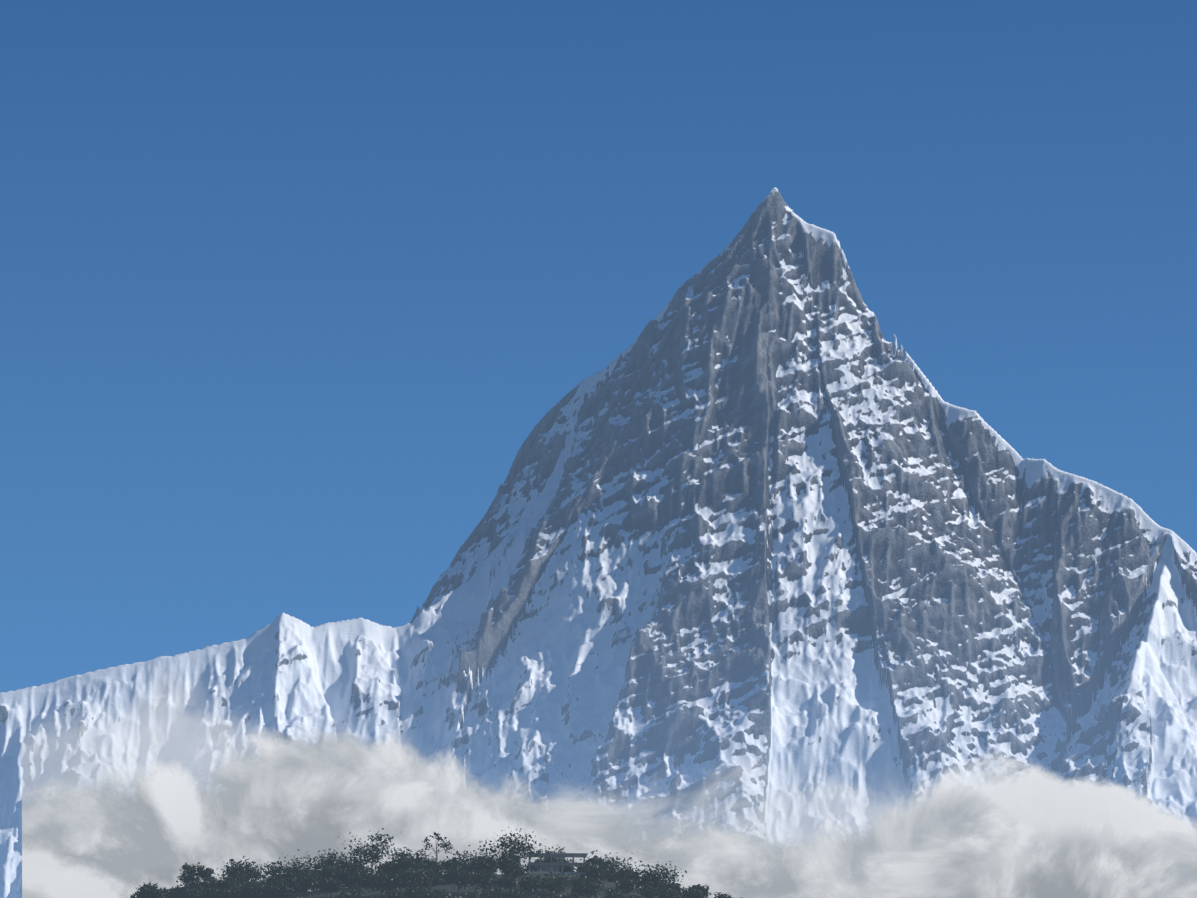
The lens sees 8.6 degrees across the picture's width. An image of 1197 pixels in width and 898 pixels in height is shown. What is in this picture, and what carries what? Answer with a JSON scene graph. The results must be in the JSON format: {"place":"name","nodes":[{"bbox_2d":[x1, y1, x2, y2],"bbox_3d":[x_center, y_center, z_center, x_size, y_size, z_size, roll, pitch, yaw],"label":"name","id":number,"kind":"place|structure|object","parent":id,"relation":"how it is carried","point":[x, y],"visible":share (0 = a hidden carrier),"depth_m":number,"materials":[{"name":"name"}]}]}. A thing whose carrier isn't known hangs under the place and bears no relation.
{"place":"outdoors","nodes":[
{"label":"outdoors","id":0,"kind":"place"},
{"bbox_2d":[288,873,657,897],"bbox_3d":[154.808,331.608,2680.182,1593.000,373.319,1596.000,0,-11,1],"label":"hill terrain","id":1,"kind":"structure","parent":0,"point":[446,888],"depth_m":2664.35,"materials":[{"name":"green plant"}]},
{"bbox_2d":[126,892,139,897],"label":"bush","id":2,"kind":"object","parent":1,"relation":"on","point":[133,896],"visible":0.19,"depth_m":2728.37,"materials":[{"name":"green plant"}]},
{"bbox_2d":[135,881,165,897],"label":"bush","id":3,"kind":"object","parent":1,"relation":"on","point":[141,892],"visible":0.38,"depth_m":2707.27,"materials":[{"name":"green plant"}]},
{"bbox_2d":[144,886,170,897],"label":"bush","id":4,"kind":"object","parent":1,"relation":"on","point":[154,893],"visible":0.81,"depth_m":2693.20,"materials":[{"name":"green plant"}]},
{"bbox_2d":[166,883,192,897],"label":"bush","id":5,"kind":"object","parent":1,"relation":"on","point":[177,891],"visible":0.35,"depth_m":2692.41,"materials":[{"name":"green plant"}]},
{"bbox_2d":[176,862,202,885],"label":"bush","id":6,"kind":"object","parent":1,"relation":"on","point":[189,872],"visible":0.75,"depth_m":2709.60,"materials":[{"name":"green plant"}]},
{"bbox_2d":[174,884,206,897],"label":"bush","id":7,"kind":"object","parent":1,"relation":"on","point":[193,892],"visible":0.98,"depth_m":2677.28,"materials":[{"name":"green plant"}]},
{"bbox_2d":[194,862,214,882],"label":"bush","id":8,"kind":"object","parent":1,"relation":"on","point":[206,872],"visible":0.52,"depth_m":2708.33,"materials":[{"name":"green plant"}]},
{"bbox_2d":[190,877,221,891],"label":"bush","id":9,"kind":"object","parent":1,"relation":"on","point":[210,883],"visible":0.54,"depth_m":2689.31,"materials":[{"name":"green plant"}]},
{"bbox_2d":[208,874,244,894],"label":"tree","id":10,"kind":"object","parent":1,"relation":"on","point":[221,884],"visible":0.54,"depth_m":2689.74,"materials":[{"name":"green plant"}]},
{"bbox_2d":[230,878,246,887],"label":"tree","id":11,"kind":"object","parent":1,"relation":"on","point":[240,882],"visible":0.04,"depth_m":2699.59,"materials":[{"name":"green plant"}]},
{"bbox_2d":[217,856,264,882],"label":"tree","id":12,"kind":"object","parent":1,"relation":"on","point":[236,870],"visible":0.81,"depth_m":2702.98,"materials":[{"name":"green plant"}]},
{"bbox_2d":[243,879,266,890],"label":"bush","id":13,"kind":"object","parent":1,"relation":"on","point":[254,881],"visible":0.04,"depth_m":2683.59,"materials":[{"name":"green plant"}]},
{"bbox_2d":[239,879,274,897],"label":"bush","id":14,"kind":"object","parent":1,"relation":"on","point":[256,891],"visible":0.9,"depth_m":2664.66,"materials":[{"name":"green plant"}]},
{"bbox_2d":[266,875,288,896],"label":"bush","id":15,"kind":"object","parent":1,"relation":"on","point":[277,879],"visible":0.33,"depth_m":2684.36,"materials":[{"name":"green plant"}]},
{"bbox_2d":[245,857,310,891],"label":"tree","id":16,"kind":"object","parent":1,"relation":"on","point":[276,870],"visible":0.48,"depth_m":2696.95,"materials":[{"name":"green plant"}]},
{"bbox_2d":[281,872,296,891],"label":"tree","id":17,"kind":"object","parent":1,"relation":"on","point":[288,879],"visible":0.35,"depth_m":2693.93,"materials":[{"name":"green plant"}]},
{"bbox_2d":[288,866,321,881],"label":"bush","id":18,"kind":"object","parent":1,"relation":"on","point":[307,872],"visible":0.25,"depth_m":2680.79,"materials":[{"name":"green plant"}]},
{"bbox_2d":[287,870,326,897],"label":"tree","id":19,"kind":"object","parent":1,"relation":"on","point":[305,882],"visible":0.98,"depth_m":2659.55,"materials":[{"name":"green plant"}]},
{"bbox_2d":[280,849,348,884],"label":"tree","id":20,"kind":"object","parent":1,"relation":"on","point":[315,865],"visible":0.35,"depth_m":2691.55,"materials":[{"name":"green plant"}]},
{"bbox_2d":[310,848,355,883],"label":"tree","id":21,"kind":"object","parent":1,"relation":"on","point":[337,861],"visible":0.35,"depth_m":2690.24,"materials":[{"name":"green plant"}]},
{"bbox_2d":[317,859,348,881],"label":"tree","id":22,"kind":"object","parent":1,"relation":"on","point":[330,871],"visible":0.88,"depth_m":2673.12,"materials":[{"name":"green plant"}]},
{"bbox_2d":[332,884,370,897],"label":"bush","id":23,"kind":"object","parent":1,"relation":"on","point":[348,892],"visible":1,"depth_m":2637.43,"materials":[{"name":"green plant"}]},
{"bbox_2d":[347,861,372,879],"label":"bush","id":24,"kind":"object","parent":1,"relation":"on","point":[359,866],"visible":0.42,"depth_m":2672.37,"materials":[{"name":"green plant"}]},
{"bbox_2d":[344,869,376,896],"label":"tree","id":25,"kind":"object","parent":1,"relation":"on","point":[363,879],"visible":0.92,"depth_m":2655.91,"materials":[{"name":"green plant"}]},
{"bbox_2d":[336,828,401,870],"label":"tree","id":26,"kind":"object","parent":1,"relation":"on","point":[371,850],"visible":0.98,"depth_m":2686.50,"materials":[{"name":"green plant"}]},
{"bbox_2d":[367,866,400,895],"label":"tree","id":27,"kind":"object","parent":1,"relation":"on","point":[384,881],"visible":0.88,"depth_m":2650.03,"materials":[{"name":"green plant"}]},
{"bbox_2d":[374,861,397,873],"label":"bush","id":28,"kind":"object","parent":1,"relation":"on","point":[389,866],"visible":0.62,"depth_m":2671.72,"materials":[{"name":"green plant"}]},
{"bbox_2d":[378,888,410,897],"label":"bush","id":29,"kind":"object","parent":1,"relation":"on","point":[398,894],"visible":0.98,"depth_m":2630.65,"materials":[{"name":"green plant"}]},
{"bbox_2d":[390,866,422,890],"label":"tree","id":30,"kind":"object","parent":1,"relation":"on","point":[406,876],"visible":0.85,"depth_m":2648.25,"materials":[{"name":"green plant"}]},
{"bbox_2d":[392,854,420,872],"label":"bush","id":31,"kind":"object","parent":1,"relation":"on","point":[406,862],"visible":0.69,"depth_m":2668.90,"materials":[{"name":"green plant"}]},
{"bbox_2d":[379,843,435,864],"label":"tree","id":32,"kind":"object","parent":1,"relation":"on","point":[396,854],"visible":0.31,"depth_m":2682.75,"materials":[{"name":"green plant"}]},
{"bbox_2d":[401,881,432,897],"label":"bush","id":33,"kind":"object","parent":1,"relation":"on","point":[418,891],"visible":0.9,"depth_m":2631.34,"materials":[{"name":"green plant"}]},
{"bbox_2d":[416,867,445,892],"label":"tree","id":34,"kind":"object","parent":1,"relation":"on","point":[426,878],"visible":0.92,"depth_m":2650.23,"materials":[{"name":"green plant"}]},
{"bbox_2d":[416,858,447,877],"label":"bush","id":35,"kind":"object","parent":1,"relation":"on","point":[436,866],"visible":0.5,"depth_m":2664.09,"materials":[{"name":"green plant"}]},
{"bbox_2d":[422,890,452,897],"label":"bush","id":36,"kind":"object","parent":1,"relation":"on","point":[441,895],"visible":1,"depth_m":2630.72,"materials":[{"name":"green plant"}]},
{"bbox_2d":[422,832,453,859],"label":"tree","id":37,"kind":"object","parent":1,"relation":"on","point":[444,845],"visible":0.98,"depth_m":2683.48,"materials":[{"name":"green plant"}]},
{"bbox_2d":[440,859,458,872],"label":"bush","id":38,"kind":"object","parent":1,"relation":"on","point":[448,864],"visible":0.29,"depth_m":2683.14,"materials":[{"name":"green plant"}]},
{"bbox_2d":[442,866,474,894],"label":"tree","id":39,"kind":"object","parent":1,"relation":"on","point":[457,876],"visible":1,"depth_m":2650.08,"materials":[{"name":"green plant"}]},
{"bbox_2d":[451,861,472,874],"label":"bush","id":40,"kind":"object","parent":1,"relation":"on","point":[465,866],"visible":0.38,"depth_m":2664.13,"materials":[{"name":"green plant"}]},
{"bbox_2d":[454,890,480,897],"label":"bush","id":41,"kind":"object","parent":1,"relation":"on","point":[472,896],"visible":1,"depth_m":2625.99,"materials":[{"name":"green plant"}]},
{"bbox_2d":[440,841,502,874],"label":"tree","id":42,"kind":"object","parent":1,"relation":"on","point":[467,860],"visible":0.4,"depth_m":2679.87,"materials":[{"name":"green plant"}]},
{"bbox_2d":[469,869,496,890],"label":"bush","id":43,"kind":"object","parent":1,"relation":"on","point":[485,879],"visible":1,"depth_m":2647.28,"materials":[{"name":"green plant"}]},
{"bbox_2d":[470,855,499,873],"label":"bush","id":44,"kind":"object","parent":1,"relation":"on","point":[490,863],"visible":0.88,"depth_m":2664.86,"materials":[{"name":"green plant"}]},
{"bbox_2d":[494,873,518,891],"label":"bush","id":45,"kind":"object","parent":1,"relation":"on","point":[510,881],"visible":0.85,"depth_m":2649.56,"materials":[{"name":"green plant"}]},
{"bbox_2d":[496,849,518,869],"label":"bush","id":46,"kind":"object","parent":1,"relation":"on","point":[504,860],"visible":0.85,"depth_m":2678.19,"materials":[{"name":"green plant"}]},
{"bbox_2d":[469,827,548,865],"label":"tree","id":47,"kind":"object","parent":1,"relation":"on","point":[511,842],"visible":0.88,"depth_m":2685.38,"materials":[{"name":"green plant"}]},
{"bbox_2d":[503,863,528,877],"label":"bush","id":48,"kind":"object","parent":1,"relation":"on","point":[515,870],"visible":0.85,"depth_m":2664.59,"materials":[{"name":"green plant"}]},
{"bbox_2d":[518,874,540,895],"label":"bush","id":49,"kind":"object","parent":1,"relation":"on","point":[528,884],"visible":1,"depth_m":2653.00,"materials":[{"name":"green plant"}]},
{"bbox_2d":[523,859,541,872],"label":"tree","id":50,"kind":"object","parent":1,"relation":"on","point":[531,867],"visible":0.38,"depth_m":2698.09,"materials":[{"name":"green plant"}]},
{"bbox_2d":[531,889,561,897],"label":"bush","id":51,"kind":"object","parent":1,"relation":"on","point":[548,895],"visible":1,"depth_m":2633.48,"materials":[{"name":"green plant"}]},
{"bbox_2d":[537,869,573,896],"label":"tree","id":52,"kind":"object","parent":1,"relation":"on","point":[556,883],"visible":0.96,"depth_m":2654.27,"materials":[{"name":"green plant"}]},
{"bbox_2d":[536,845,576,871],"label":"tree","id":53,"kind":"object","parent":1,"relation":"on","point":[548,859],"visible":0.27,"depth_m":2705.75,"materials":[{"name":"green plant"}]},
{"bbox_2d":[527,853,587,874],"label":"house","id":54,"kind":"structure","parent":1,"relation":"on","point":[547,867],"depth_m":2692.94,"materials":[{"name":"concrete"}]},
{"bbox_2d":[559,866,576,871],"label":"tree","id":55,"kind":"object","parent":1,"relation":"on","point":[567,868],"visible":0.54,"depth_m":2700.84,"materials":[{"name":"green plant"}]},
{"bbox_2d":[575,866,582,871],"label":"tree","id":56,"kind":"object","parent":1,"relation":"on","point":[578,868],"visible":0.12,"depth_m":2705.52,"materials":[{"name":"green plant"}]},
{"bbox_2d":[564,876,606,897],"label":"tree","id":57,"kind":"object","parent":1,"relation":"on","point":[586,887],"visible":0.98,"depth_m":2659.06,"materials":[{"name":"green plant"}]},
{"bbox_2d":[578,862,610,885],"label":"tree","id":58,"kind":"object","parent":1,"relation":"on","point":[594,872],"visible":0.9,"depth_m":2676.12,"materials":[{"name":"green plant"}]},
{"bbox_2d":[583,855,608,872],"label":"tree","id":59,"kind":"object","parent":1,"relation":"on","point":[595,860],"visible":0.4,"depth_m":2690.57,"materials":[{"name":"green plant"}]},
{"bbox_2d":[600,872,617,882],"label":"bush","id":60,"kind":"object","parent":1,"relation":"on","point":[614,879],"visible":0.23,"depth_m":2708.55,"materials":[{"name":"green plant"}]},
{"bbox_2d":[575,850,655,882],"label":"tree","id":61,"kind":"object","parent":1,"relation":"on","point":[612,864],"visible":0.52,"depth_m":2695.98,"materials":[{"name":"green plant"}]},
{"bbox_2d":[600,888,634,897],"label":"bush","id":62,"kind":"object","parent":1,"relation":"on","point":[617,894],"visible":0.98,"depth_m":2664.76,"materials":[{"name":"green plant"}]},
{"bbox_2d":[613,876,637,897],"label":"bush","id":63,"kind":"object","parent":1,"relation":"on","point":[628,885],"visible":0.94,"depth_m":2679.94,"materials":[{"name":"green plant"}]},
{"bbox_2d":[616,867,641,881],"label":"bush","id":64,"kind":"object","parent":1,"relation":"on","point":[620,875],"visible":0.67,"depth_m":2698.42,"materials":[{"name":"green plant"}]},
{"bbox_2d":[637,882,661,897],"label":"bush","id":65,"kind":"object","parent":1,"relation":"on","point":[647,891],"visible":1,"depth_m":2683.08,"materials":[{"name":"green plant"}]},
{"bbox_2d":[637,872,662,888],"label":"bush","id":66,"kind":"object","parent":1,"relation":"on","point":[648,882],"visible":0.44,"depth_m":2700.44,"materials":[{"name":"green plant"}]},
{"bbox_2d":[632,861,686,891],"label":"tree","id":67,"kind":"object","parent":1,"relation":"on","point":[665,875],"visible":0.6,"depth_m":2700.64,"materials":[{"name":"green plant"}]},
{"bbox_2d":[659,888,680,897],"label":"bush","id":68,"kind":"object","parent":1,"relation":"on","point":[673,893],"visible":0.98,"depth_m":2687.21,"materials":[{"name":"green plant"}]},
{"bbox_2d":[662,882,684,893],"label":"bush","id":69,"kind":"object","parent":1,"relation":"on","point":[677,888],"visible":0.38,"depth_m":2706.41,"materials":[{"name":"green plant"}]},
{"bbox_2d":[680,887,706,897],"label":"bush","id":70,"kind":"object","parent":1,"relation":"on","point":[699,893],"visible":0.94,"depth_m":2694.45,"materials":[{"name":"green plant"}]},
{"bbox_2d":[682,884,711,897],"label":"bush","id":71,"kind":"object","parent":1,"relation":"on","point":[702,889],"visible":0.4,"depth_m":2707.22,"materials":[{"name":"green plant"}]},
{"bbox_2d":[709,892,731,897],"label":"bush","id":72,"kind":"object","parent":1,"relation":"on","point":[725,895],"visible":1,"depth_m":2712.41,"materials":[{"name":"green plant"}]},
{"bbox_2d":[22,788,1152,897],"bbox_3d":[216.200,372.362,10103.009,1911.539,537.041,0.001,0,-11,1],"label":"cloud","id":73,"kind":"structure","parent":0,"point":[326,825],"depth_m":10087.93,"materials":[{"name":"white"}]},
{"bbox_2d":[0,187,1196,897],"bbox_3d":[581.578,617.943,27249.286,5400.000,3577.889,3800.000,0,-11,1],"label":"mountain terrain","id":74,"kind":"structure","parent":0,"point":[774,495],"depth_m":27348.31,"materials":[{"name":"white snow"}]},
{"bbox_2d":[0,0,1196,691],"label":"sky","id":75,"kind":"structure","parent":0,"point":[291,292],"materials":[{"name":"blue"}]},
{"bbox_2d":[22,758,1196,897],"bbox_3d":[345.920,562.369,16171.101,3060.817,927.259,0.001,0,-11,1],"label":"cloud","id":76,"kind":"structure","parent":0,"point":[168,807],"depth_m":16142.43,"materials":[{"name":"white"}]},
{"bbox_2d":[22,713,1196,882],"bbox_3d":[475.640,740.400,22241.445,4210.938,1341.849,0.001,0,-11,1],"label":"cloud","id":77,"kind":"structure","parent":0,"point":[949,801],"depth_m":22190.55,"materials":[{"name":"white"}]},
{"bbox_2d":[22,659,1196,845],"bbox_3d":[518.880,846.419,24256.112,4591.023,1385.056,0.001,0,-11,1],"label":"cloud","id":78,"kind":"structure","parent":0,"point":[63,757],"depth_m":24273.94,"materials":[{"name":"white"}]}
]}

